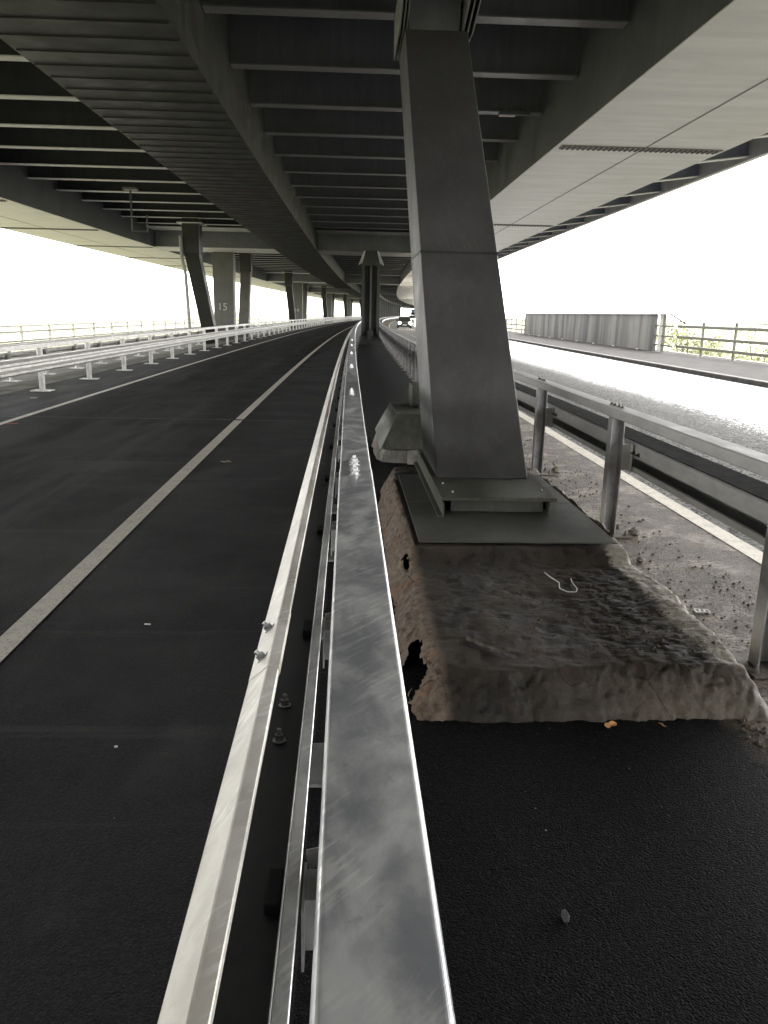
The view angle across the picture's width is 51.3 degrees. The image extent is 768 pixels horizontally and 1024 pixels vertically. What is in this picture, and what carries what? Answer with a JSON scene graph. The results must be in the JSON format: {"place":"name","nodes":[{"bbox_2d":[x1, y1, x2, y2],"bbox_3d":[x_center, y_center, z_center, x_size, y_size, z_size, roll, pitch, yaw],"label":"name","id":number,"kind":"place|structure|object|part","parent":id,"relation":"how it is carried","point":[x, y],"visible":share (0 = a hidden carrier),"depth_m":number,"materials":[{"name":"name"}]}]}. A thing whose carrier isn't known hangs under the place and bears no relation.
{"place":"outdoors","nodes":[
{"label":"outdoors","id":0,"kind":"place"},
{"bbox_2d":[0,319,354,394],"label":"verge","id":1,"kind":"structure","parent":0,"point":[30,380],"depth_m":25.41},
{"bbox_2d":[0,316,344,350],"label":"parapet railing","id":2,"kind":"object","parent":1,"relation":"on","point":[49,330],"visible":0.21,"depth_m":45.44,"materials":[{"name":"metal"}]},
{"bbox_2d":[0,317,355,381],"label":"crash barrier","id":3,"kind":"object","parent":1,"relation":"on","point":[19,354],"visible":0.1,"depth_m":27.39,"materials":[{"name":"metal"}]},
{"bbox_2d":[179,235,192,346],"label":"drain pipe","id":4,"kind":"object","parent":1,"relation":"on","point":[185,281],"visible":0.86,"depth_m":40.37,"materials":[{"name":"metal"}]},
{"bbox_2d":[176,212,219,344],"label":"raking strut","id":5,"kind":"object","parent":1,"relation":"on","point":[191,228],"visible":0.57,"depth_m":40.94,"materials":[{"name":"paint"}]},
{"bbox_2d":[0,320,359,1023],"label":"road","id":6,"kind":"structure","parent":0,"point":[102,842],"depth_m":4.28,"materials":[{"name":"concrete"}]},
{"bbox_2d":[0,326,352,661],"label":"edge line","id":7,"kind":"object","parent":6,"relation":"on","point":[13,636],"visible":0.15,"depth_m":5.90,"materials":[{"name":"white paint"}]},
{"bbox_2d":[18,335,336,420],"bbox_3d":[-5.108,-13.449,61.083,6.009,0.001,99.054,1,14,-1],"label":"deck joint","id":8,"kind":"object","parent":6,"relation":"on","point":[160,418],"visible":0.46,"depth_m":13.12,"materials":[{"name":"rubber"}]},
{"bbox_2d":[0,320,356,407],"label":"hard strip","id":9,"kind":"object","parent":6,"relation":"on","point":[13,398],"visible":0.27,"depth_m":20.67,"materials":[{"name":"asphalt"}]},
{"bbox_2d":[0,316,360,391],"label":"crash barrier","id":10,"kind":"object","parent":6,"relation":"on","point":[40,363],"visible":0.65,"depth_m":21.83,"materials":[{"name":"metal"}]},
{"bbox_2d":[0,320,360,424],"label":"edge line","id":11,"kind":"object","parent":6,"relation":"on","point":[26,415],"visible":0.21,"depth_m":17.15,"materials":[{"name":"white paint"}]},
{"bbox_2d":[0,307,767,361],"bbox_3d":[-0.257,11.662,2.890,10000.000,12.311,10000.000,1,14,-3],"label":"ground","id":12,"kind":"structure","parent":0,"point":[22,316],"depth_m":981.57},
{"bbox_2d":[657,320,727,357],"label":"broadleaf tree","id":13,"kind":"object","parent":12,"relation":"on","point":[680,342],"visible":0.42,"depth_m":87.03,"materials":[{"name":"green plant"}]},
{"bbox_2d":[698,341,766,361],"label":"broadleaf tree","id":14,"kind":"object","parent":12,"relation":"on","point":[739,356],"visible":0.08,"depth_m":63.25,"materials":[{"name":"green plant"}]},
{"bbox_2d":[729,320,767,362],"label":"broadleaf tree","id":15,"kind":"object","parent":12,"relation":"on","point":[757,349],"visible":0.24,"depth_m":122.18,"materials":[{"name":"green plant"}]},
{"bbox_2d":[0,155,767,324],"label":"sky","id":16,"kind":"structure","parent":0,"point":[698,251],"materials":[{"name":"white"}]},
{"bbox_2d":[293,320,767,1023],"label":"median strip","id":17,"kind":"object","parent":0,"point":[649,870],"visible":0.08,"depth_m":2.78,"materials":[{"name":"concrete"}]},
{"bbox_2d":[157,321,455,1023],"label":"crash barrier","id":18,"kind":"object","parent":17,"relation":"on","point":[371,935],"visible":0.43,"depth_m":1.47,"materials":[{"name":"metal"}]},
{"bbox_2d":[358,251,383,344],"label":"median column","id":19,"kind":"structure","parent":17,"relation":"on","point":[371,261],"depth_m":46.14,"materials":[{"name":"paint"}]},
{"bbox_2d":[379,294,381,317],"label":"median column","id":20,"kind":"structure","parent":17,"relation":"on","point":[380,307],"depth_m":144.93,"materials":[{"name":"paint"}]},
{"bbox_2d":[382,297,384,317],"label":"median column","id":21,"kind":"structure","parent":17,"relation":"on","point":[383,299],"depth_m":169.26,"materials":[{"name":"paint"}]},
{"bbox_2d":[384,298,385,316],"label":"median column","id":22,"kind":"structure","parent":17,"relation":"on","point":[385,307],"depth_m":181.40,"materials":[{"name":"paint"}]},
{"bbox_2d":[389,301,391,316],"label":"median column","id":23,"kind":"structure","parent":17,"relation":"on","point":[390,309],"depth_m":217.79,"materials":[{"name":"paint"}]},
{"bbox_2d":[371,432,417,462],"bbox_3d":[0.592,-0.891,10.578,1.511,0.187,1.914,1,14,-3],"label":"concrete footing","id":24,"kind":"object","parent":17,"relation":"on","point":[392,455],"visible":0.27,"depth_m":9.73,"materials":[{"name":"grey concrete"}]},
{"bbox_2d":[375,403,422,464],"bbox_3d":[0.605,-1.068,10.459,1.378,0.579,1.860,1,14,-3],"label":"steel hood","id":25,"kind":"object","parent":24,"relation":"on","point":[402,425],"visible":0.51,"depth_m":9.73,"materials":[{"name":"metal"}]},
{"bbox_2d":[409,383,419,407],"bbox_3d":[0.577,-1.567,10.767,0.435,0.272,0.720,1,14,-3],"label":"steel bracket","id":26,"kind":"object","parent":25,"relation":"on","point":[414,396],"visible":0.29,"depth_m":11.07,"materials":[{"name":"grey metal"}]},
{"bbox_2d":[552,467,560,472],"bbox_3d":[2.008,-0.493,9.304,0.099,0.068,0.100,-9,17,-37],"label":"loose stone","id":27,"kind":"object","parent":17,"relation":"on","point":[556,469],"visible":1,"depth_m":9.28,"materials":[{"name":"stone"}]},
{"bbox_2d":[561,909,569,922],"bbox_3d":[0.545,1.210,2.401,0.026,0.020,0.053,1,14,-3],"label":"stone","id":28,"kind":"object","parent":17,"relation":"on","point":[565,915],"visible":1,"depth_m":2.39,"materials":[{"name":"grey stone"}]},
{"bbox_2d":[377,467,767,722],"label":"concrete plinth","id":29,"kind":"structure","parent":17,"relation":"on","point":[666,679],"depth_m":4.10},
{"bbox_2d":[466,634,515,657],"bbox_3d":[0.527,0.656,3.923,0.045,0.024,0.307,-11,19,-41],"label":"timber sliver","id":30,"kind":"object","parent":29,"relation":"on","point":[474,639],"visible":1,"depth_m":3.93,"materials":[{"name":"wood"}]},
{"bbox_2d":[398,474,617,543],"bbox_3d":[0.864,-0.072,6.556,1.360,0.008,2.330,1,14,-3],"label":"steel sheet","id":31,"kind":"object","parent":29,"relation":"on","point":[564,521],"visible":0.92,"depth_m":5.88,"materials":[{"name":"grey metal"}]},
{"bbox_2d":[414,450,556,516],"bbox_3d":[0.822,-0.304,7.157,0.930,0.146,2.250,1,14,-3],"label":"column base","id":32,"kind":"object","parent":31,"relation":"on","point":[529,493],"visible":0.75,"depth_m":6.33,"materials":[{"name":"grey metal"}]},
{"bbox_2d":[394,0,526,477],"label":"raking column","id":33,"kind":"structure","parent":32,"relation":"on","point":[470,423],"depth_m":8.02,"materials":[{"name":"paint"}]},
{"bbox_2d":[544,572,577,591],"bbox_3d":[1.080,0.421,4.836,0.141,0.009,0.363,1,14,-3],"label":"wire loop","id":34,"kind":"object","parent":29,"relation":"on","point":[559,584],"visible":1,"depth_m":4.77,"materials":[{"name":"metal"}]},
{"bbox_2d":[427,563,715,656],"bbox_3d":[0.952,0.494,4.599,1.366,0.021,1.598,1,14,-3],"label":"plinth debris","id":35,"kind":"object","parent":29,"relation":"on","point":[565,614],"visible":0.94,"depth_m":4.17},
{"bbox_2d":[379,316,767,678],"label":"crash barrier","id":36,"kind":"object","parent":17,"relation":"on","point":[735,500],"visible":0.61,"depth_m":6.01,"materials":[{"name":"metal"}]},
{"bbox_2d":[413,378,767,757],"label":"median debris","id":37,"kind":"object","parent":17,"relation":"on","point":[743,720],"visible":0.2,"depth_m":5.35,"materials":[{"name":"gravel"},{"name":"dirt"}]},
{"bbox_2d":[605,721,616,727],"bbox_3d":[1.001,0.937,3.530,0.073,0.020,0.025,-4,15,-20],"label":"fallen leaf","id":38,"kind":"object","parent":17,"relation":"on","point":[610,724],"visible":1,"depth_m":3.53,"materials":[{"name":"orange plant"}]},
{"bbox_2d":[628,527,640,534],"bbox_3d":[2.098,0.161,6.686,0.103,0.061,0.094,-4,15,-21],"label":"loose stone","id":39,"kind":"object","parent":17,"relation":"on","point":[634,531],"visible":1,"depth_m":6.66,"materials":[{"name":"stone"}]},
{"bbox_2d":[636,557,644,561],"bbox_3d":[1.911,0.352,5.954,0.064,0.034,0.076,6,15,19],"label":"loose stone","id":40,"kind":"object","parent":17,"relation":"on","point":[640,559],"visible":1,"depth_m":5.93,"materials":[{"name":"stone"}]},
{"bbox_2d":[693,609,710,613],"bbox_3d":[1.967,0.613,4.947,0.090,0.008,0.052,2,14,4],"label":"plastic grid","id":41,"kind":"object","parent":17,"relation":"on","point":[704,610],"visible":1,"depth_m":4.94,"materials":[{"name":"white plastic"}]},
{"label":"median column","id":42,"kind":"object","parent":17,"relation":"on","visible":0},
{"bbox_2d":[0,0,767,308],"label":"viaduct deck","id":43,"kind":"structure","parent":42,"relation":"on","point":[268,135],"depth_m":17.55,"materials":[{"name":"paint"}]},
{"bbox_2d":[122,187,148,231],"bbox_3d":[-9.390,-11.433,30.299,0.850,1.575,0.400,1,14,-3],"label":"hanging pipe","id":44,"kind":"object","parent":43,"relation":"hanging from","point":[129,189],"visible":1,"depth_m":30.25,"materials":[{"name":"metal"}]},
{"bbox_2d":[498,109,529,116],"bbox_3d":[2.845,-8.710,17.459,0.680,0.150,0.140,1,14,-3],"label":"lamp fitting","id":45,"kind":"object","parent":43,"relation":"attached to","point":[507,113],"visible":1,"depth_m":17.40,"materials":[{"name":"paint"}]},
{"bbox_2d":[390,321,767,564],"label":"road","id":46,"kind":"structure","parent":0,"point":[743,420],"depth_m":19.13,"materials":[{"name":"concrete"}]},
{"bbox_2d":[396,317,412,328],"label":"hatchback car","id":47,"kind":"object","parent":46,"relation":"on","point":[404,322],"visible":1,"depth_m":100.20,"materials":[{"name":"black paint"}]},
{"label":"windows","id":48,"kind":"part","parent":47,"relation":"part of","materials":[{"name":"black glass"}]},
{"bbox_2d":[409,315,414,320],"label":"hatchback car","id":49,"kind":"object","parent":46,"relation":"on","point":[412,317],"visible":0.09,"depth_m":181.60,"materials":[{"name":"white paint"}]},
{"bbox_2d":[413,325,723,415],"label":"lane dashes","id":50,"kind":"object","parent":46,"relation":"on","point":[647,395],"visible":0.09,"depth_m":17.68,"materials":[{"name":"paint"}]},
{"bbox_2d":[389,322,762,563],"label":"edge line","id":51,"kind":"object","parent":46,"relation":"on","point":[747,549],"visible":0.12,"depth_m":7.73,"materials":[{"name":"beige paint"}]},
{"bbox_2d":[509,338,767,386],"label":"kerb","id":52,"kind":"structure","parent":46,"relation":"on","point":[717,375],"depth_m":29.39,"materials":[{"name":"concrete"}]},
{"bbox_2d":[511,341,767,389],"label":"edge line","id":53,"kind":"object","parent":46,"relation":"on","point":[656,368],"visible":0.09,"depth_m":28.49,"materials":[{"name":"paint"}]},
{"bbox_2d":[508,331,767,380],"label":"footway","id":54,"kind":"structure","parent":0,"point":[751,370],"depth_m":35.23,"materials":[{"name":"concrete"}]},
{"bbox_2d":[506,317,524,332],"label":"parapet railing","id":55,"kind":"object","parent":54,"relation":"on","point":[516,324],"visible":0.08,"depth_m":84.20,"materials":[{"name":"metal"}]},
{"bbox_2d":[524,313,685,351],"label":"panel wall","id":56,"kind":"structure","parent":54,"relation":"on","point":[636,331],"depth_m":50.67,"materials":[{"name":"metal"}]},
{"bbox_2d":[676,321,767,360],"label":"parapet railing","id":57,"kind":"object","parent":54,"relation":"on","point":[734,341],"visible":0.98,"depth_m":34.64,"materials":[{"name":"metal"}]},
{"bbox_2d":[512,331,767,363],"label":"deck slab","id":58,"kind":"structure","parent":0,"point":[708,356],"depth_m":37.24,"materials":[{"name":"concrete"}]},
{"bbox_2d":[212,252,235,341],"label":"pier column","id":59,"kind":"structure","parent":58,"relation":"on","point":[224,280],"depth_m":49.43,"materials":[{"name":"concrete"}]},
{"bbox_2d":[238,253,252,337],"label":"raking strut","id":60,"kind":"object","parent":58,"relation":"on","point":[245,267],"visible":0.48,"depth_m":58.04,"materials":[{"name":"concrete"}]},
{"bbox_2d":[283,270,295,328],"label":"raking strut","id":61,"kind":"object","parent":58,"relation":"on","point":[288,277],"visible":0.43,"depth_m":88.97,"materials":[{"name":"concrete"}]},
{"bbox_2d":[293,282,302,327],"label":"pier column","id":62,"kind":"structure","parent":58,"relation":"on","point":[298,294],"depth_m":97.18,"materials":[{"name":"concrete"}]},
{"bbox_2d":[303,283,307,326],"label":"raking strut","id":63,"kind":"object","parent":58,"relation":"on","point":[305,291],"visible":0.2,"depth_m":105.87,"materials":[{"name":"concrete"}]},
{"bbox_2d":[321,285,327,323],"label":"raking strut","id":64,"kind":"object","parent":58,"relation":"on","point":[324,295],"visible":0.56,"depth_m":137.57,"materials":[{"name":"concrete"}]},
{"bbox_2d":[326,293,331,322],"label":"pier column","id":65,"kind":"structure","parent":58,"relation":"on","point":[329,302],"depth_m":145.85,"materials":[{"name":"concrete"}]},
{"bbox_2d":[332,293,334,316],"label":"raking strut","id":66,"kind":"object","parent":58,"relation":"on","point":[333,298],"visible":0.2,"depth_m":154.58,"materials":[{"name":"concrete"}]},
{"bbox_2d":[343,294,347,320],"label":"raking strut","id":67,"kind":"object","parent":58,"relation":"on","point":[345,304],"visible":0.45,"depth_m":186.62,"materials":[{"name":"concrete"}]},
{"bbox_2d":[347,298,350,320],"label":"pier column","id":68,"kind":"structure","parent":58,"relation":"on","point":[349,306],"depth_m":194.57,"materials":[{"name":"concrete"}]},
{"bbox_2d":[351,299,352,319],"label":"raking strut","id":69,"kind":"object","parent":58,"relation":"on","point":[351,307],"visible":0.19,"depth_m":203.34,"materials":[{"name":"concrete"}]},
{"bbox_2d":[359,299,361,315],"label":"raking strut","id":70,"kind":"object","parent":58,"relation":"on","point":[360,301],"visible":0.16,"depth_m":234.32,"materials":[{"name":"concrete"}]}
]}

